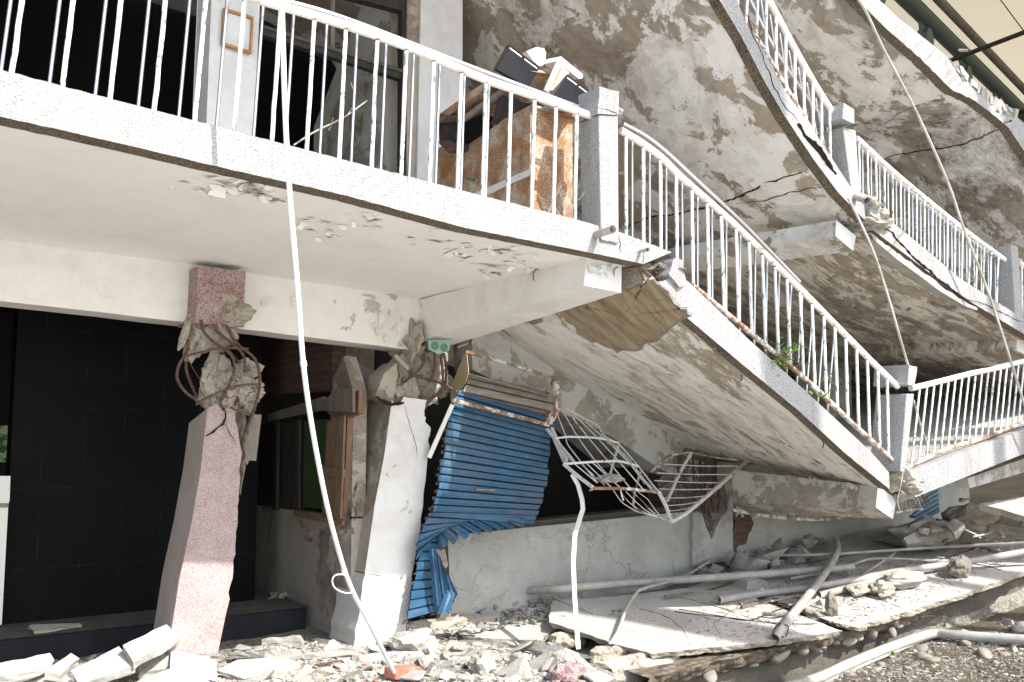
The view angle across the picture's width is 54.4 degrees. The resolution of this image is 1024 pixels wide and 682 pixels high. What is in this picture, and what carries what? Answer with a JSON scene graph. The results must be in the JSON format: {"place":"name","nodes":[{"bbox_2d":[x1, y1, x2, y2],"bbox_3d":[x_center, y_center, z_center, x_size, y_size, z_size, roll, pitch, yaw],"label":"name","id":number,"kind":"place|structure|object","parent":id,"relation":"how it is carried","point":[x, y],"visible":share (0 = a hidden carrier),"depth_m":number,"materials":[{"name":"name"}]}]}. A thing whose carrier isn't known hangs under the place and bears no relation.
{"place":"outdoors","nodes":[
{"label":"outdoors","id":0,"kind":"place"},
{"bbox_2d":[52,473,1023,681],"bbox_3d":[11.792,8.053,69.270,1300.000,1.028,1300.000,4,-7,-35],"label":"ground","id":1,"kind":"structure","parent":0,"point":[1010,606],"depth_m":8.55,"materials":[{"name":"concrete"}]},
{"bbox_2d":[0,653,53,681],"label":"paving slab","id":2,"kind":"object","parent":1,"relation":"on","point":[20,670],"depth_m":6.40,"materials":[{"name":"concrete"}]},
{"bbox_2d":[22,674,72,681],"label":"paving slab","id":3,"kind":"object","parent":1,"relation":"on","point":[41,678],"depth_m":6.45,"materials":[{"name":"concrete"}]},
{"bbox_2d":[45,653,79,681],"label":"paving slab","id":4,"kind":"object","parent":3,"relation":"on","point":[60,670],"depth_m":6.43,"materials":[{"name":"concrete"}]},
{"bbox_2d":[71,646,135,681],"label":"paving slab","id":5,"kind":"object","parent":1,"relation":"on","point":[113,664],"depth_m":6.34,"materials":[{"name":"concrete"}]},
{"bbox_2d":[123,624,180,668],"bbox_3d":[-2.389,2.012,6.576,0.138,0.190,0.473,-2,-6,19],"label":"paving slab","id":6,"kind":"object","parent":5,"relation":"on","point":[152,644],"depth_m":6.55,"materials":[{"name":"concrete"}]},
{"bbox_2d":[142,669,208,681],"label":"paving slab","id":7,"kind":"object","parent":1,"relation":"on","point":[170,675],"depth_m":6.38,"materials":[{"name":"concrete"}]},
{"bbox_2d":[170,650,217,681],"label":"paving slab","id":8,"kind":"object","parent":1,"relation":"on","point":[186,662],"depth_m":6.63,"materials":[{"name":"concrete"}]},
{"bbox_2d":[227,651,280,659],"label":"paving slab","id":9,"kind":"object","parent":1,"relation":"on","point":[246,655],"depth_m":7.12,"materials":[{"name":"concrete"}]},
{"bbox_2d":[243,669,274,681],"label":"rubble chunk","id":10,"kind":"object","parent":1,"relation":"on","point":[264,675],"visible":0.98,"depth_m":6.60,"materials":[{"name":"concrete"}]},
{"bbox_2d":[261,635,304,647],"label":"paving slab","id":11,"kind":"object","parent":1,"relation":"on","point":[296,640],"depth_m":7.72,"materials":[{"name":"concrete"}]},
{"bbox_2d":[43,600,587,681],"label":"rubble","id":12,"kind":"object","parent":1,"relation":"on","point":[524,611],"depth_m":7.25,"materials":[{"name":"concrete"}]},
{"bbox_2d":[137,652,170,679],"bbox_3d":[-2.398,2.162,6.714,0.254,0.183,0.224,4,-7,-35],"label":"paving slab","id":13,"kind":"object","parent":12,"relation":"on","point":[155,665],"depth_m":6.66,"materials":[{"name":"concrete"}]},
{"bbox_2d":[217,658,299,679],"bbox_3d":[-1.742,2.262,6.841,0.435,0.119,0.363,-4,-6,34],"label":"paving slab","id":14,"kind":"object","parent":12,"relation":"on","point":[243,669],"depth_m":6.82,"materials":[{"name":"concrete"}]},
{"bbox_2d":[275,647,301,660],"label":"rubble chunk","id":15,"kind":"object","parent":12,"relation":"on","point":[292,654],"visible":0.64,"depth_m":7.17,"materials":[{"name":"concrete"}]},
{"bbox_2d":[307,666,332,677],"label":"rubble chunk","id":16,"kind":"object","parent":12,"relation":"on","point":[322,671],"visible":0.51,"depth_m":6.74,"materials":[{"name":"concrete"}]},
{"bbox_2d":[323,639,343,658],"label":"rubble chunk","id":17,"kind":"object","parent":12,"relation":"on","point":[332,644],"visible":0.34,"depth_m":7.40,"materials":[{"name":"concrete"}]},
{"bbox_2d":[304,647,369,659],"bbox_3d":[-1.284,2.316,7.329,0.507,0.137,0.098,2,-6,-24],"label":"paving slab","id":18,"kind":"object","parent":12,"relation":"on","point":[341,652],"depth_m":7.28,"materials":[{"name":"concrete"}]},
{"bbox_2d":[384,664,420,679],"bbox_3d":[-0.741,2.244,6.762,0.120,0.101,0.245,-5,-7,40],"label":"brick","id":19,"kind":"object","parent":12,"relation":"on","point":[401,670],"visible":0.73,"depth_m":6.69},
{"bbox_2d":[399,669,427,680],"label":"rubble chunk","id":20,"kind":"object","parent":19,"relation":"on","point":[413,675],"visible":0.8,"depth_m":6.66,"materials":[{"name":"concrete"}]},
{"bbox_2d":[467,651,496,675],"bbox_3d":[-0.205,2.220,6.844,0.207,0.186,0.188,4,-7,-35],"label":"rubble chunk","id":21,"kind":"object","parent":12,"relation":"on","point":[480,663],"visible":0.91,"depth_m":6.79,"materials":[{"name":"concrete"}]},
{"bbox_2d":[496,655,532,680],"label":"rubble chunk","id":22,"kind":"object","parent":12,"relation":"on","point":[519,666],"visible":0.88,"depth_m":6.71,"materials":[{"name":"concrete"}]},
{"bbox_2d":[529,651,556,671],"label":"rubble chunk","id":23,"kind":"object","parent":12,"relation":"on","point":[538,661],"visible":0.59,"depth_m":7.01,"materials":[{"name":"concrete"}]},
{"bbox_2d":[541,657,563,671],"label":"rubble chunk","id":24,"kind":"object","parent":12,"relation":"on","point":[546,664],"visible":0.76,"depth_m":6.86,"materials":[{"name":"concrete"}]},
{"bbox_2d":[549,661,586,681],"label":"terrazzo chunk","id":25,"kind":"object","parent":12,"relation":"on","point":[566,671],"visible":0.99,"depth_m":6.59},
{"bbox_2d":[342,650,423,662],"bbox_3d":[-0.919,2.329,7.256,0.589,0.094,0.339,4,-7,-35],"label":"paving slab","id":26,"kind":"object","parent":1,"relation":"on","point":[378,656],"depth_m":7.33,"materials":[{"name":"concrete"}]},
{"bbox_2d":[386,627,437,652],"bbox_3d":[-0.751,2.289,7.528,0.410,0.228,0.324,1,-6,-15],"label":"rubble chunk","id":27,"kind":"object","parent":1,"relation":"on","point":[420,639],"visible":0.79,"depth_m":7.45,"materials":[{"name":"concrete"}]},
{"bbox_2d":[417,654,434,667],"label":"rubble chunk","id":28,"kind":"object","parent":1,"relation":"on","point":[424,661],"visible":0.74,"depth_m":7.12,"materials":[{"name":"concrete"}]},
{"bbox_2d":[406,613,477,637],"bbox_3d":[-0.629,2.358,8.169,0.808,0.191,0.253,4,-7,-35],"label":"rubble chunk","id":29,"kind":"object","parent":1,"relation":"on","point":[435,623],"visible":0.45,"depth_m":8.11,"materials":[{"name":"concrete"}]},
{"bbox_2d":[468,611,500,624],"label":"paving slab","id":30,"kind":"object","parent":29,"relation":"on","point":[483,618],"depth_m":8.41,"materials":[{"name":"concrete"}]},
{"bbox_2d":[444,640,473,651],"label":"rubble chunk","id":31,"kind":"object","parent":1,"relation":"on","point":[451,643],"visible":0.35,"depth_m":7.55,"materials":[{"name":"concrete"}]},
{"bbox_2d":[473,639,520,645],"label":"paving slab","id":32,"kind":"object","parent":1,"relation":"on","point":[498,642],"depth_m":7.76,"materials":[{"name":"concrete"}]},
{"bbox_2d":[458,606,561,643],"bbox_3d":[0.180,2.408,8.469,0.732,0.143,1.331,-3,-6,31],"label":"paving slab","id":33,"kind":"object","parent":1,"relation":"on","point":[539,631],"depth_m":8.12,"materials":[{"name":"concrete"}]},
{"bbox_2d":[0,0,1023,662],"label":"collapsed building","id":34,"kind":"structure","parent":1,"relation":"on","point":[158,468],"depth_m":8.18,"materials":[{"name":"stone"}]},
{"bbox_2d":[0,425,7,461],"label":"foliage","id":35,"kind":"object","parent":34,"relation":"attached to","point":[3,438],"depth_m":9.24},
{"bbox_2d":[0,476,9,624],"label":"white door panel","id":36,"kind":"structure","parent":34,"relation":"in","point":[4,480],"depth_m":7.51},
{"bbox_2d":[27,623,81,633],"bbox_3d":[-3.397,2.127,7.409,0.350,0.022,0.307,4,-7,-35],"label":"tile","id":37,"kind":"object","parent":34,"relation":"on","point":[40,628],"visible":1,"depth_m":7.38,"materials":[{"name":"concrete"}]},
{"bbox_2d":[220,8,253,53],"bbox_3d":[-2.115,-2.385,7.674,0.247,0.310,0.030,4,-7,-35],"label":"picture frame","id":38,"kind":"object","parent":34,"relation":"attached to","point":[232,30],"visible":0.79,"depth_m":7.68,"materials":[{"name":"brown wood"}]},
{"bbox_2d":[257,388,364,524],"bbox_3d":[-1.855,0.995,8.738,0.137,1.081,2.287,4,-7,-35],"label":"boarded window","id":39,"kind":"structure","parent":34,"relation":"in","point":[287,469],"depth_m":8.62,"materials":[{"name":"brown"}]},
{"bbox_2d":[279,0,395,673],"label":"conduit","id":40,"kind":"object","parent":34,"relation":"attached to","point":[303,365],"visible":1,"depth_m":4.88,"materials":[{"name":"white"}]},
{"bbox_2d":[0,0,753,548],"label":"window frame","id":41,"kind":"structure","parent":34,"relation":"in","point":[743,526],"depth_m":8.56,"materials":[{"name":"brown wood"}]},
{"bbox_2d":[404,350,568,622],"bbox_3d":[-0.213,1.171,8.396,1.607,2.174,0.506,4,-7,-35],"label":"roller shutter","id":42,"kind":"object","parent":34,"relation":"attached to","point":[493,465],"visible":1,"depth_m":8.32,"materials":[{"name":"blue paint"}]},
{"bbox_2d":[437,104,574,217],"bbox_3d":[-0.084,-1.042,7.491,0.459,1.082,1.336,4,-7,-35],"label":"steel cabinet","id":43,"kind":"object","parent":34,"relation":"on","point":[520,158],"visible":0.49,"depth_m":7.06,"materials":[{"name":"brown metal"}]},
{"bbox_2d":[439,121,468,152],"bbox_3d":[-0.353,-1.586,7.724,0.300,0.347,0.343,4,-7,-35],"label":"metal box","id":44,"kind":"object","parent":43,"relation":"on","point":[447,131],"visible":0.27,"depth_m":7.64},
{"bbox_2d":[438,140,456,152],"bbox_3d":[-0.465,-1.491,7.577,0.020,0.134,0.358,4,-7,-35],"label":"metal flap","id":45,"kind":"object","parent":44,"relation":"hanging from","point":[449,146],"visible":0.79,"depth_m":7.58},
{"bbox_2d":[439,114,470,123],"bbox_3d":[-0.423,-1.702,7.695,0.200,0.112,0.317,4,-7,-35],"label":"metal flap","id":46,"kind":"object","parent":44,"relation":"on","point":[450,119],"visible":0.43,"depth_m":7.61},
{"bbox_2d":[440,70,550,119],"bbox_3d":[-0.131,-1.823,7.423,0.350,0.195,0.987,4,-7,-35],"label":"shelf board","id":47,"kind":"object","parent":44,"relation":"on","point":[473,98],"visible":0.43,"depth_m":7.38,"materials":[{"name":"wood"}]},
{"bbox_2d":[493,45,539,85],"bbox_3d":[0.033,-1.925,6.989,0.459,0.344,0.170,4,-7,-35],"label":"metal box","id":48,"kind":"object","parent":47,"relation":"on","point":[513,63],"visible":0.86,"depth_m":6.93,"materials":[{"name":"black metal"}]},
{"bbox_2d":[522,47,545,66],"bbox_3d":[0.145,-2.083,7.349,0.265,0.199,0.240,4,-7,-35],"label":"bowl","id":49,"kind":"object","parent":48,"relation":"on","point":[536,55],"visible":0.72,"depth_m":7.23,"materials":[{"name":"white metal"}]},
{"bbox_2d":[464,113,493,143],"bbox_3d":[-0.160,-1.572,7.484,0.300,0.163,0.382,4,-7,-35],"label":"metal box","id":50,"kind":"object","parent":43,"relation":"on","point":[473,129],"visible":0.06,"depth_m":7.41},
{"bbox_2d":[464,89,504,121],"bbox_3d":[-0.215,-1.721,7.307,0.030,0.106,0.529,4,-7,-35],"label":"metal strip","id":51,"kind":"object","parent":50,"relation":"on","point":[476,110],"visible":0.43,"depth_m":7.31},
{"bbox_2d":[490,95,543,125],"bbox_3d":[0.037,-1.661,7.214,0.300,0.207,0.253,4,-7,-35],"label":"metal box","id":52,"kind":"object","parent":43,"relation":"on","point":[501,112],"visible":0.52,"depth_m":7.13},
{"bbox_2d":[550,75,587,104],"bbox_3d":[0.399,-1.749,6.987,0.411,0.292,0.170,4,-7,-35],"label":"metal box","id":53,"kind":"object","parent":43,"relation":"on","point":[568,88],"visible":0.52,"depth_m":6.93,"materials":[{"name":"black metal"}]},
{"bbox_2d":[544,56,582,93],"bbox_3d":[0.329,-1.867,7.089,0.357,0.338,0.200,4,-7,-35],"label":"metal cover","id":54,"kind":"object","parent":53,"relation":"on","point":[560,67],"visible":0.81,"depth_m":7.00,"materials":[{"name":"white metal"}]},
{"bbox_2d":[546,406,672,649],"bbox_3d":[0.505,1.329,7.948,0.970,1.670,2.415,-2,-6,24],"label":"window grille","id":55,"kind":"object","parent":34,"relation":"attached to","point":[574,475],"depth_m":8.42,"materials":[{"name":"metal"}]},
{"bbox_2d":[595,473,624,483],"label":"concrete chunk","id":56,"kind":"object","parent":55,"relation":"on","point":[610,478],"visible":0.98,"depth_m":8.13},
{"bbox_2d":[526,563,854,594],"bbox_3d":[1.734,2.223,9.235,3.417,0.183,0.447,1,-6,-15],"label":"pvc pipe","id":57,"kind":"object","parent":34,"relation":"on","point":[566,588],"visible":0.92,"depth_m":9.25,"materials":[{"name":"plastic"}]},
{"bbox_2d":[650,452,748,522],"bbox_3d":[1.712,1.375,9.475,0.468,0.636,1.406,-5,-7,42],"label":"window grille","id":58,"kind":"object","parent":34,"relation":"attached to","point":[704,497],"depth_m":9.46,"materials":[{"name":"metal"}]},
{"bbox_2d":[757,334,802,376],"bbox_3d":[2.010,0.123,7.630,0.455,0.324,0.362,4,-7,-35],"label":"plant","id":59,"kind":"object","parent":34,"relation":"on","point":[779,363],"visible":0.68,"depth_m":7.60,"materials":[{"name":"green plant"}]},
{"bbox_2d":[731,506,854,520],"bbox_3d":[3.074,1.803,10.523,2.067,0.217,0.224,4,-7,-35],"label":"ledge","id":60,"kind":"object","parent":34,"relation":"attached to","point":[740,511],"depth_m":10.38,"materials":[{"name":"grey concrete"}]},
{"bbox_2d":[847,197,908,364],"bbox_3d":[3.039,-0.481,8.214,0.788,1.331,0.064,4,-7,-37],"label":"conduit","id":61,"kind":"object","parent":34,"relation":"attached to","point":[880,273],"visible":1,"depth_m":8.19,"materials":[{"name":"grey plastic"}]},
{"bbox_2d":[895,494,930,513],"bbox_3d":[4.030,1.608,10.053,0.689,0.224,0.118,4,-7,-35],"label":"window grille","id":62,"kind":"object","parent":34,"relation":"attached to","point":[905,510],"depth_m":10.07,"materials":[{"name":"metal"}]},
{"bbox_2d":[857,0,1023,405],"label":"conduit","id":63,"kind":"object","parent":34,"relation":"attached to","point":[944,175],"visible":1,"depth_m":8.69,"materials":[{"name":"grey plastic"}]},
{"bbox_2d":[524,642,565,653],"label":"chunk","id":64,"kind":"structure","parent":1,"relation":"on","point":[544,647],"depth_m":7.56,"materials":[{"name":"concrete"}]},
{"bbox_2d":[548,632,585,648],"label":"rubble chunk","id":65,"kind":"object","parent":1,"relation":"on","point":[565,640],"visible":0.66,"depth_m":7.84,"materials":[{"name":"concrete"}]},
{"bbox_2d":[582,670,613,681],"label":"rubble chunk","id":66,"kind":"object","parent":1,"relation":"on","point":[595,676],"visible":0.99,"depth_m":6.61,"materials":[{"name":"concrete"}]},
{"bbox_2d":[590,644,630,662],"bbox_3d":[0.732,2.350,7.468,0.378,0.161,0.256,4,-7,-35],"label":"rubble chunk","id":67,"kind":"object","parent":1,"relation":"on","point":[603,653],"visible":0.61,"depth_m":7.39,"materials":[{"name":"concrete"}]},
{"bbox_2d":[593,652,679,681],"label":"rubble chunk","id":68,"kind":"object","parent":1,"relation":"on","point":[619,666],"visible":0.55,"depth_m":7.14,"materials":[{"name":"concrete"}]},
{"bbox_2d":[706,538,825,572],"bbox_3d":[2.665,2.317,10.618,2.362,0.304,1.109,4,-7,-35],"label":"broken plaster","id":69,"kind":"object","parent":1,"relation":"on","point":[782,560],"visible":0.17,"depth_m":10.28,"materials":[{"name":"concrete"}]},
{"bbox_2d":[734,556,769,570],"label":"rubble chunk","id":70,"kind":"object","parent":69,"relation":"on","point":[751,563],"visible":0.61,"depth_m":9.82,"materials":[{"name":"concrete"}]},
{"bbox_2d":[626,576,1023,681],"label":"retaining wall","id":71,"kind":"structure","parent":1,"relation":"on","point":[736,663],"depth_m":8.04,"materials":[{"name":"concrete"}]},
{"bbox_2d":[549,588,841,658],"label":"paving slab","id":72,"kind":"structure","parent":71,"relation":"on","point":[669,631],"depth_m":8.02,"materials":[{"name":"concrete"}]},
{"bbox_2d":[552,597,656,620],"bbox_3d":[0.741,2.297,8.463,0.323,0.121,1.087,5,-7,-42],"label":"paving slab","id":73,"kind":"object","parent":72,"relation":"on","point":[592,607],"depth_m":8.44,"materials":[{"name":"concrete"}]},
{"bbox_2d":[770,536,840,642],"bbox_3d":[2.844,2.234,9.292,0.184,0.483,3.658,-3,-6,25],"label":"pvc pipe","id":74,"kind":"object","parent":72,"relation":"on","point":[791,615],"visible":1,"depth_m":8.58,"materials":[{"name":"plastic"}]},
{"bbox_2d":[608,541,1023,645],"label":"pvc pipe","id":75,"kind":"object","parent":72,"relation":"on","point":[619,627],"visible":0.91,"depth_m":10.13,"materials":[{"name":"plastic"}]},
{"bbox_2d":[715,548,1023,603],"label":"pvc pipe","id":76,"kind":"object","parent":72,"relation":"on","point":[831,583],"visible":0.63,"depth_m":9.23,"materials":[{"name":"plastic"}]},
{"bbox_2d":[702,670,716,681],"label":"river stone","id":77,"kind":"object","parent":71,"relation":"on","point":[710,676],"visible":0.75,"depth_m":7.30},
{"bbox_2d":[689,531,1022,646],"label":"debris","id":78,"kind":"object","parent":71,"relation":"on","point":[840,600],"visible":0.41,"depth_m":9.03,"materials":[{"name":"concrete"}]},
{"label":"lath","id":79,"kind":"object","parent":78,"relation":"on","visible":0},
{"bbox_2d":[964,529,980,537],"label":"rubble chunk","id":80,"kind":"object","parent":79,"relation":"on","point":[973,533],"visible":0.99,"depth_m":10.14,"materials":[{"name":"concrete"}]},
{"bbox_2d":[945,519,964,538],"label":"rubble chunk","id":81,"kind":"object","parent":80,"relation":"on","point":[955,527],"visible":1,"depth_m":10.22,"materials":[{"name":"concrete"}]},
{"bbox_2d":[979,496,1023,521],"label":"paving slab","id":82,"kind":"structure","parent":81,"relation":"on","point":[1012,508],"depth_m":10.17,"materials":[{"name":"concrete"}]},
{"bbox_2d":[777,545,1023,630],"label":"paving slab","id":83,"kind":"structure","parent":71,"relation":"on","point":[1006,573],"depth_m":9.07,"materials":[{"name":"concrete"}]},
{"bbox_2d":[802,608,824,622],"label":"rubble chunk","id":84,"kind":"object","parent":83,"relation":"on","point":[813,614],"visible":0.75,"depth_m":8.39,"materials":[{"name":"concrete"}]},
{"bbox_2d":[824,591,838,615],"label":"rubble chunk","id":85,"kind":"object","parent":83,"relation":"on","point":[831,606],"visible":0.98,"depth_m":8.42,"materials":[{"name":"concrete"}]},
{"bbox_2d":[816,576,882,597],"bbox_3d":[3.177,2.253,9.213,1.095,0.146,0.087,4,-7,-37],"label":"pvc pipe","id":86,"kind":"object","parent":83,"relation":"on","point":[836,590],"visible":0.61,"depth_m":9.03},
{"bbox_2d":[845,584,871,596],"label":"rubble chunk","id":87,"kind":"object","parent":83,"relation":"on","point":[855,590],"visible":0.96,"depth_m":8.96,"materials":[{"name":"concrete"}]},
{"bbox_2d":[869,580,895,597],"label":"rubble chunk","id":88,"kind":"object","parent":83,"relation":"on","point":[881,588],"visible":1,"depth_m":8.93,"materials":[{"name":"concrete"}]},
{"bbox_2d":[878,569,927,589],"bbox_3d":[3.677,2.229,9.344,0.574,0.172,0.358,4,-7,-35],"label":"rubble chunk","id":89,"kind":"object","parent":83,"relation":"on","point":[901,579],"visible":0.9,"depth_m":9.21,"materials":[{"name":"concrete"}]},
{"bbox_2d":[947,554,971,578],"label":"rubble chunk","id":90,"kind":"object","parent":83,"relation":"on","point":[959,567],"visible":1,"depth_m":9.52,"materials":[{"name":"concrete"}]},
{"bbox_2d":[960,533,1000,552],"bbox_3d":[5.113,2.212,10.887,0.311,0.121,0.966,1,-5,-6],"label":"paving slab","id":91,"kind":"object","parent":83,"relation":"on","point":[990,548],"depth_m":10.88,"materials":[{"name":"concrete"}]},
{"bbox_2d":[687,527,974,603],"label":"paving slab","id":92,"kind":"structure","parent":1,"relation":"on","point":[860,537],"depth_m":10.45,"materials":[{"name":"concrete"}]},
{"bbox_2d":[729,571,767,590],"bbox_3d":[2.244,2.277,9.450,0.389,0.167,0.250,4,-7,-35],"label":"rubble chunk","id":93,"kind":"object","parent":92,"relation":"on","point":[747,583],"visible":0.71,"depth_m":9.34,"materials":[{"name":"concrete"}]},
{"bbox_2d":[755,547,788,557],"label":"rubble chunk","id":94,"kind":"object","parent":92,"relation":"on","point":[778,552],"visible":0.51,"depth_m":10.18,"materials":[{"name":"concrete"}]},
{"bbox_2d":[787,550,805,563],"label":"rubble chunk","id":95,"kind":"object","parent":92,"relation":"on","point":[794,560],"visible":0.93,"depth_m":10.20,"materials":[{"name":"concrete"}]},
{"bbox_2d":[789,557,923,579],"bbox_3d":[3.368,2.243,9.899,1.711,0.130,0.241,2,-6,-24],"label":"pvc pipe","id":96,"kind":"object","parent":92,"relation":"on","point":[859,562],"visible":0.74,"depth_m":10.13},
{"bbox_2d":[869,535,903,545],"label":"paving slab","id":97,"kind":"object","parent":92,"relation":"on","point":[893,539],"depth_m":11.04,"materials":[{"name":"concrete"}]},
{"bbox_2d":[888,516,955,549],"bbox_3d":[4.460,2.060,10.727,1.101,0.349,0.429,4,-7,-35],"label":"rubble chunk","id":98,"kind":"object","parent":92,"relation":"on","point":[908,535],"visible":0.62,"depth_m":10.52,"materials":[{"name":"concrete"}]},
{"bbox_2d":[910,488,939,519],"bbox_3d":[4.565,1.761,11.012,0.704,0.503,0.074,5,-7,-44],"label":"roller shutter","id":99,"kind":"object","parent":98,"relation":"on","point":[933,508],"visible":0.54,"depth_m":11.02,"materials":[{"name":"blue"}]},
{"bbox_2d":[922,523,947,532],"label":"rubble chunk","id":100,"kind":"object","parent":98,"relation":"on","point":[935,528],"visible":0.93,"depth_m":10.37,"materials":[{"name":"concrete"}]},
{"bbox_2d":[948,510,999,521],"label":"paving slab","id":101,"kind":"object","parent":92,"relation":"on","point":[974,515],"depth_m":10.75,"materials":[{"name":"concrete"}]},
{"bbox_2d":[941,503,998,532],"bbox_3d":[5.105,1.970,11.085,0.851,0.347,0.454,4,-7,-35],"label":"rubble chunk","id":102,"kind":"object","parent":101,"relation":"on","point":[980,524],"visible":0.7,"depth_m":10.91,"materials":[{"name":"concrete"}]},
{"bbox_2d":[706,561,1023,681],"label":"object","id":103,"kind":"object","parent":1,"relation":"on","point":[912,647],"visible":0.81,"depth_m":8.36,"materials":[{"name":"grey"}]},
{"bbox_2d":[786,629,1023,681],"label":"pvc pipe","id":104,"kind":"object","parent":1,"relation":"on","point":[826,674],"visible":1,"depth_m":8.48,"materials":[{"name":"plastic"}]},
{"bbox_2d":[825,639,931,681],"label":"pvc pipe","id":105,"kind":"object","parent":104,"relation":"on","point":[874,660],"visible":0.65,"depth_m":8.36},
{"bbox_2d":[829,624,1023,681],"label":"pebbles","id":106,"kind":"object","parent":1,"relation":"on","point":[908,679],"visible":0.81,"depth_m":8.09,"materials":[{"name":"gravel"}]},
{"bbox_2d":[835,625,1023,681],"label":"stone chips","id":107,"kind":"object","parent":1,"relation":"on","point":[930,651],"visible":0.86,"depth_m":8.12,"materials":[{"name":"gravel"}]},
{"bbox_3d":[8.469,-4.607,3.338,2.376,13.974,0.573,4,-7,-35],"label":"canopy mast","id":108,"kind":"object","parent":1,"relation":"on","visible":0},
{"bbox_2d":[880,0,1023,122],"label":"canopy roof","id":109,"kind":"structure","parent":108,"relation":"attached to","point":[989,34],"depth_m":21.01,"materials":[{"name":"fabric"}]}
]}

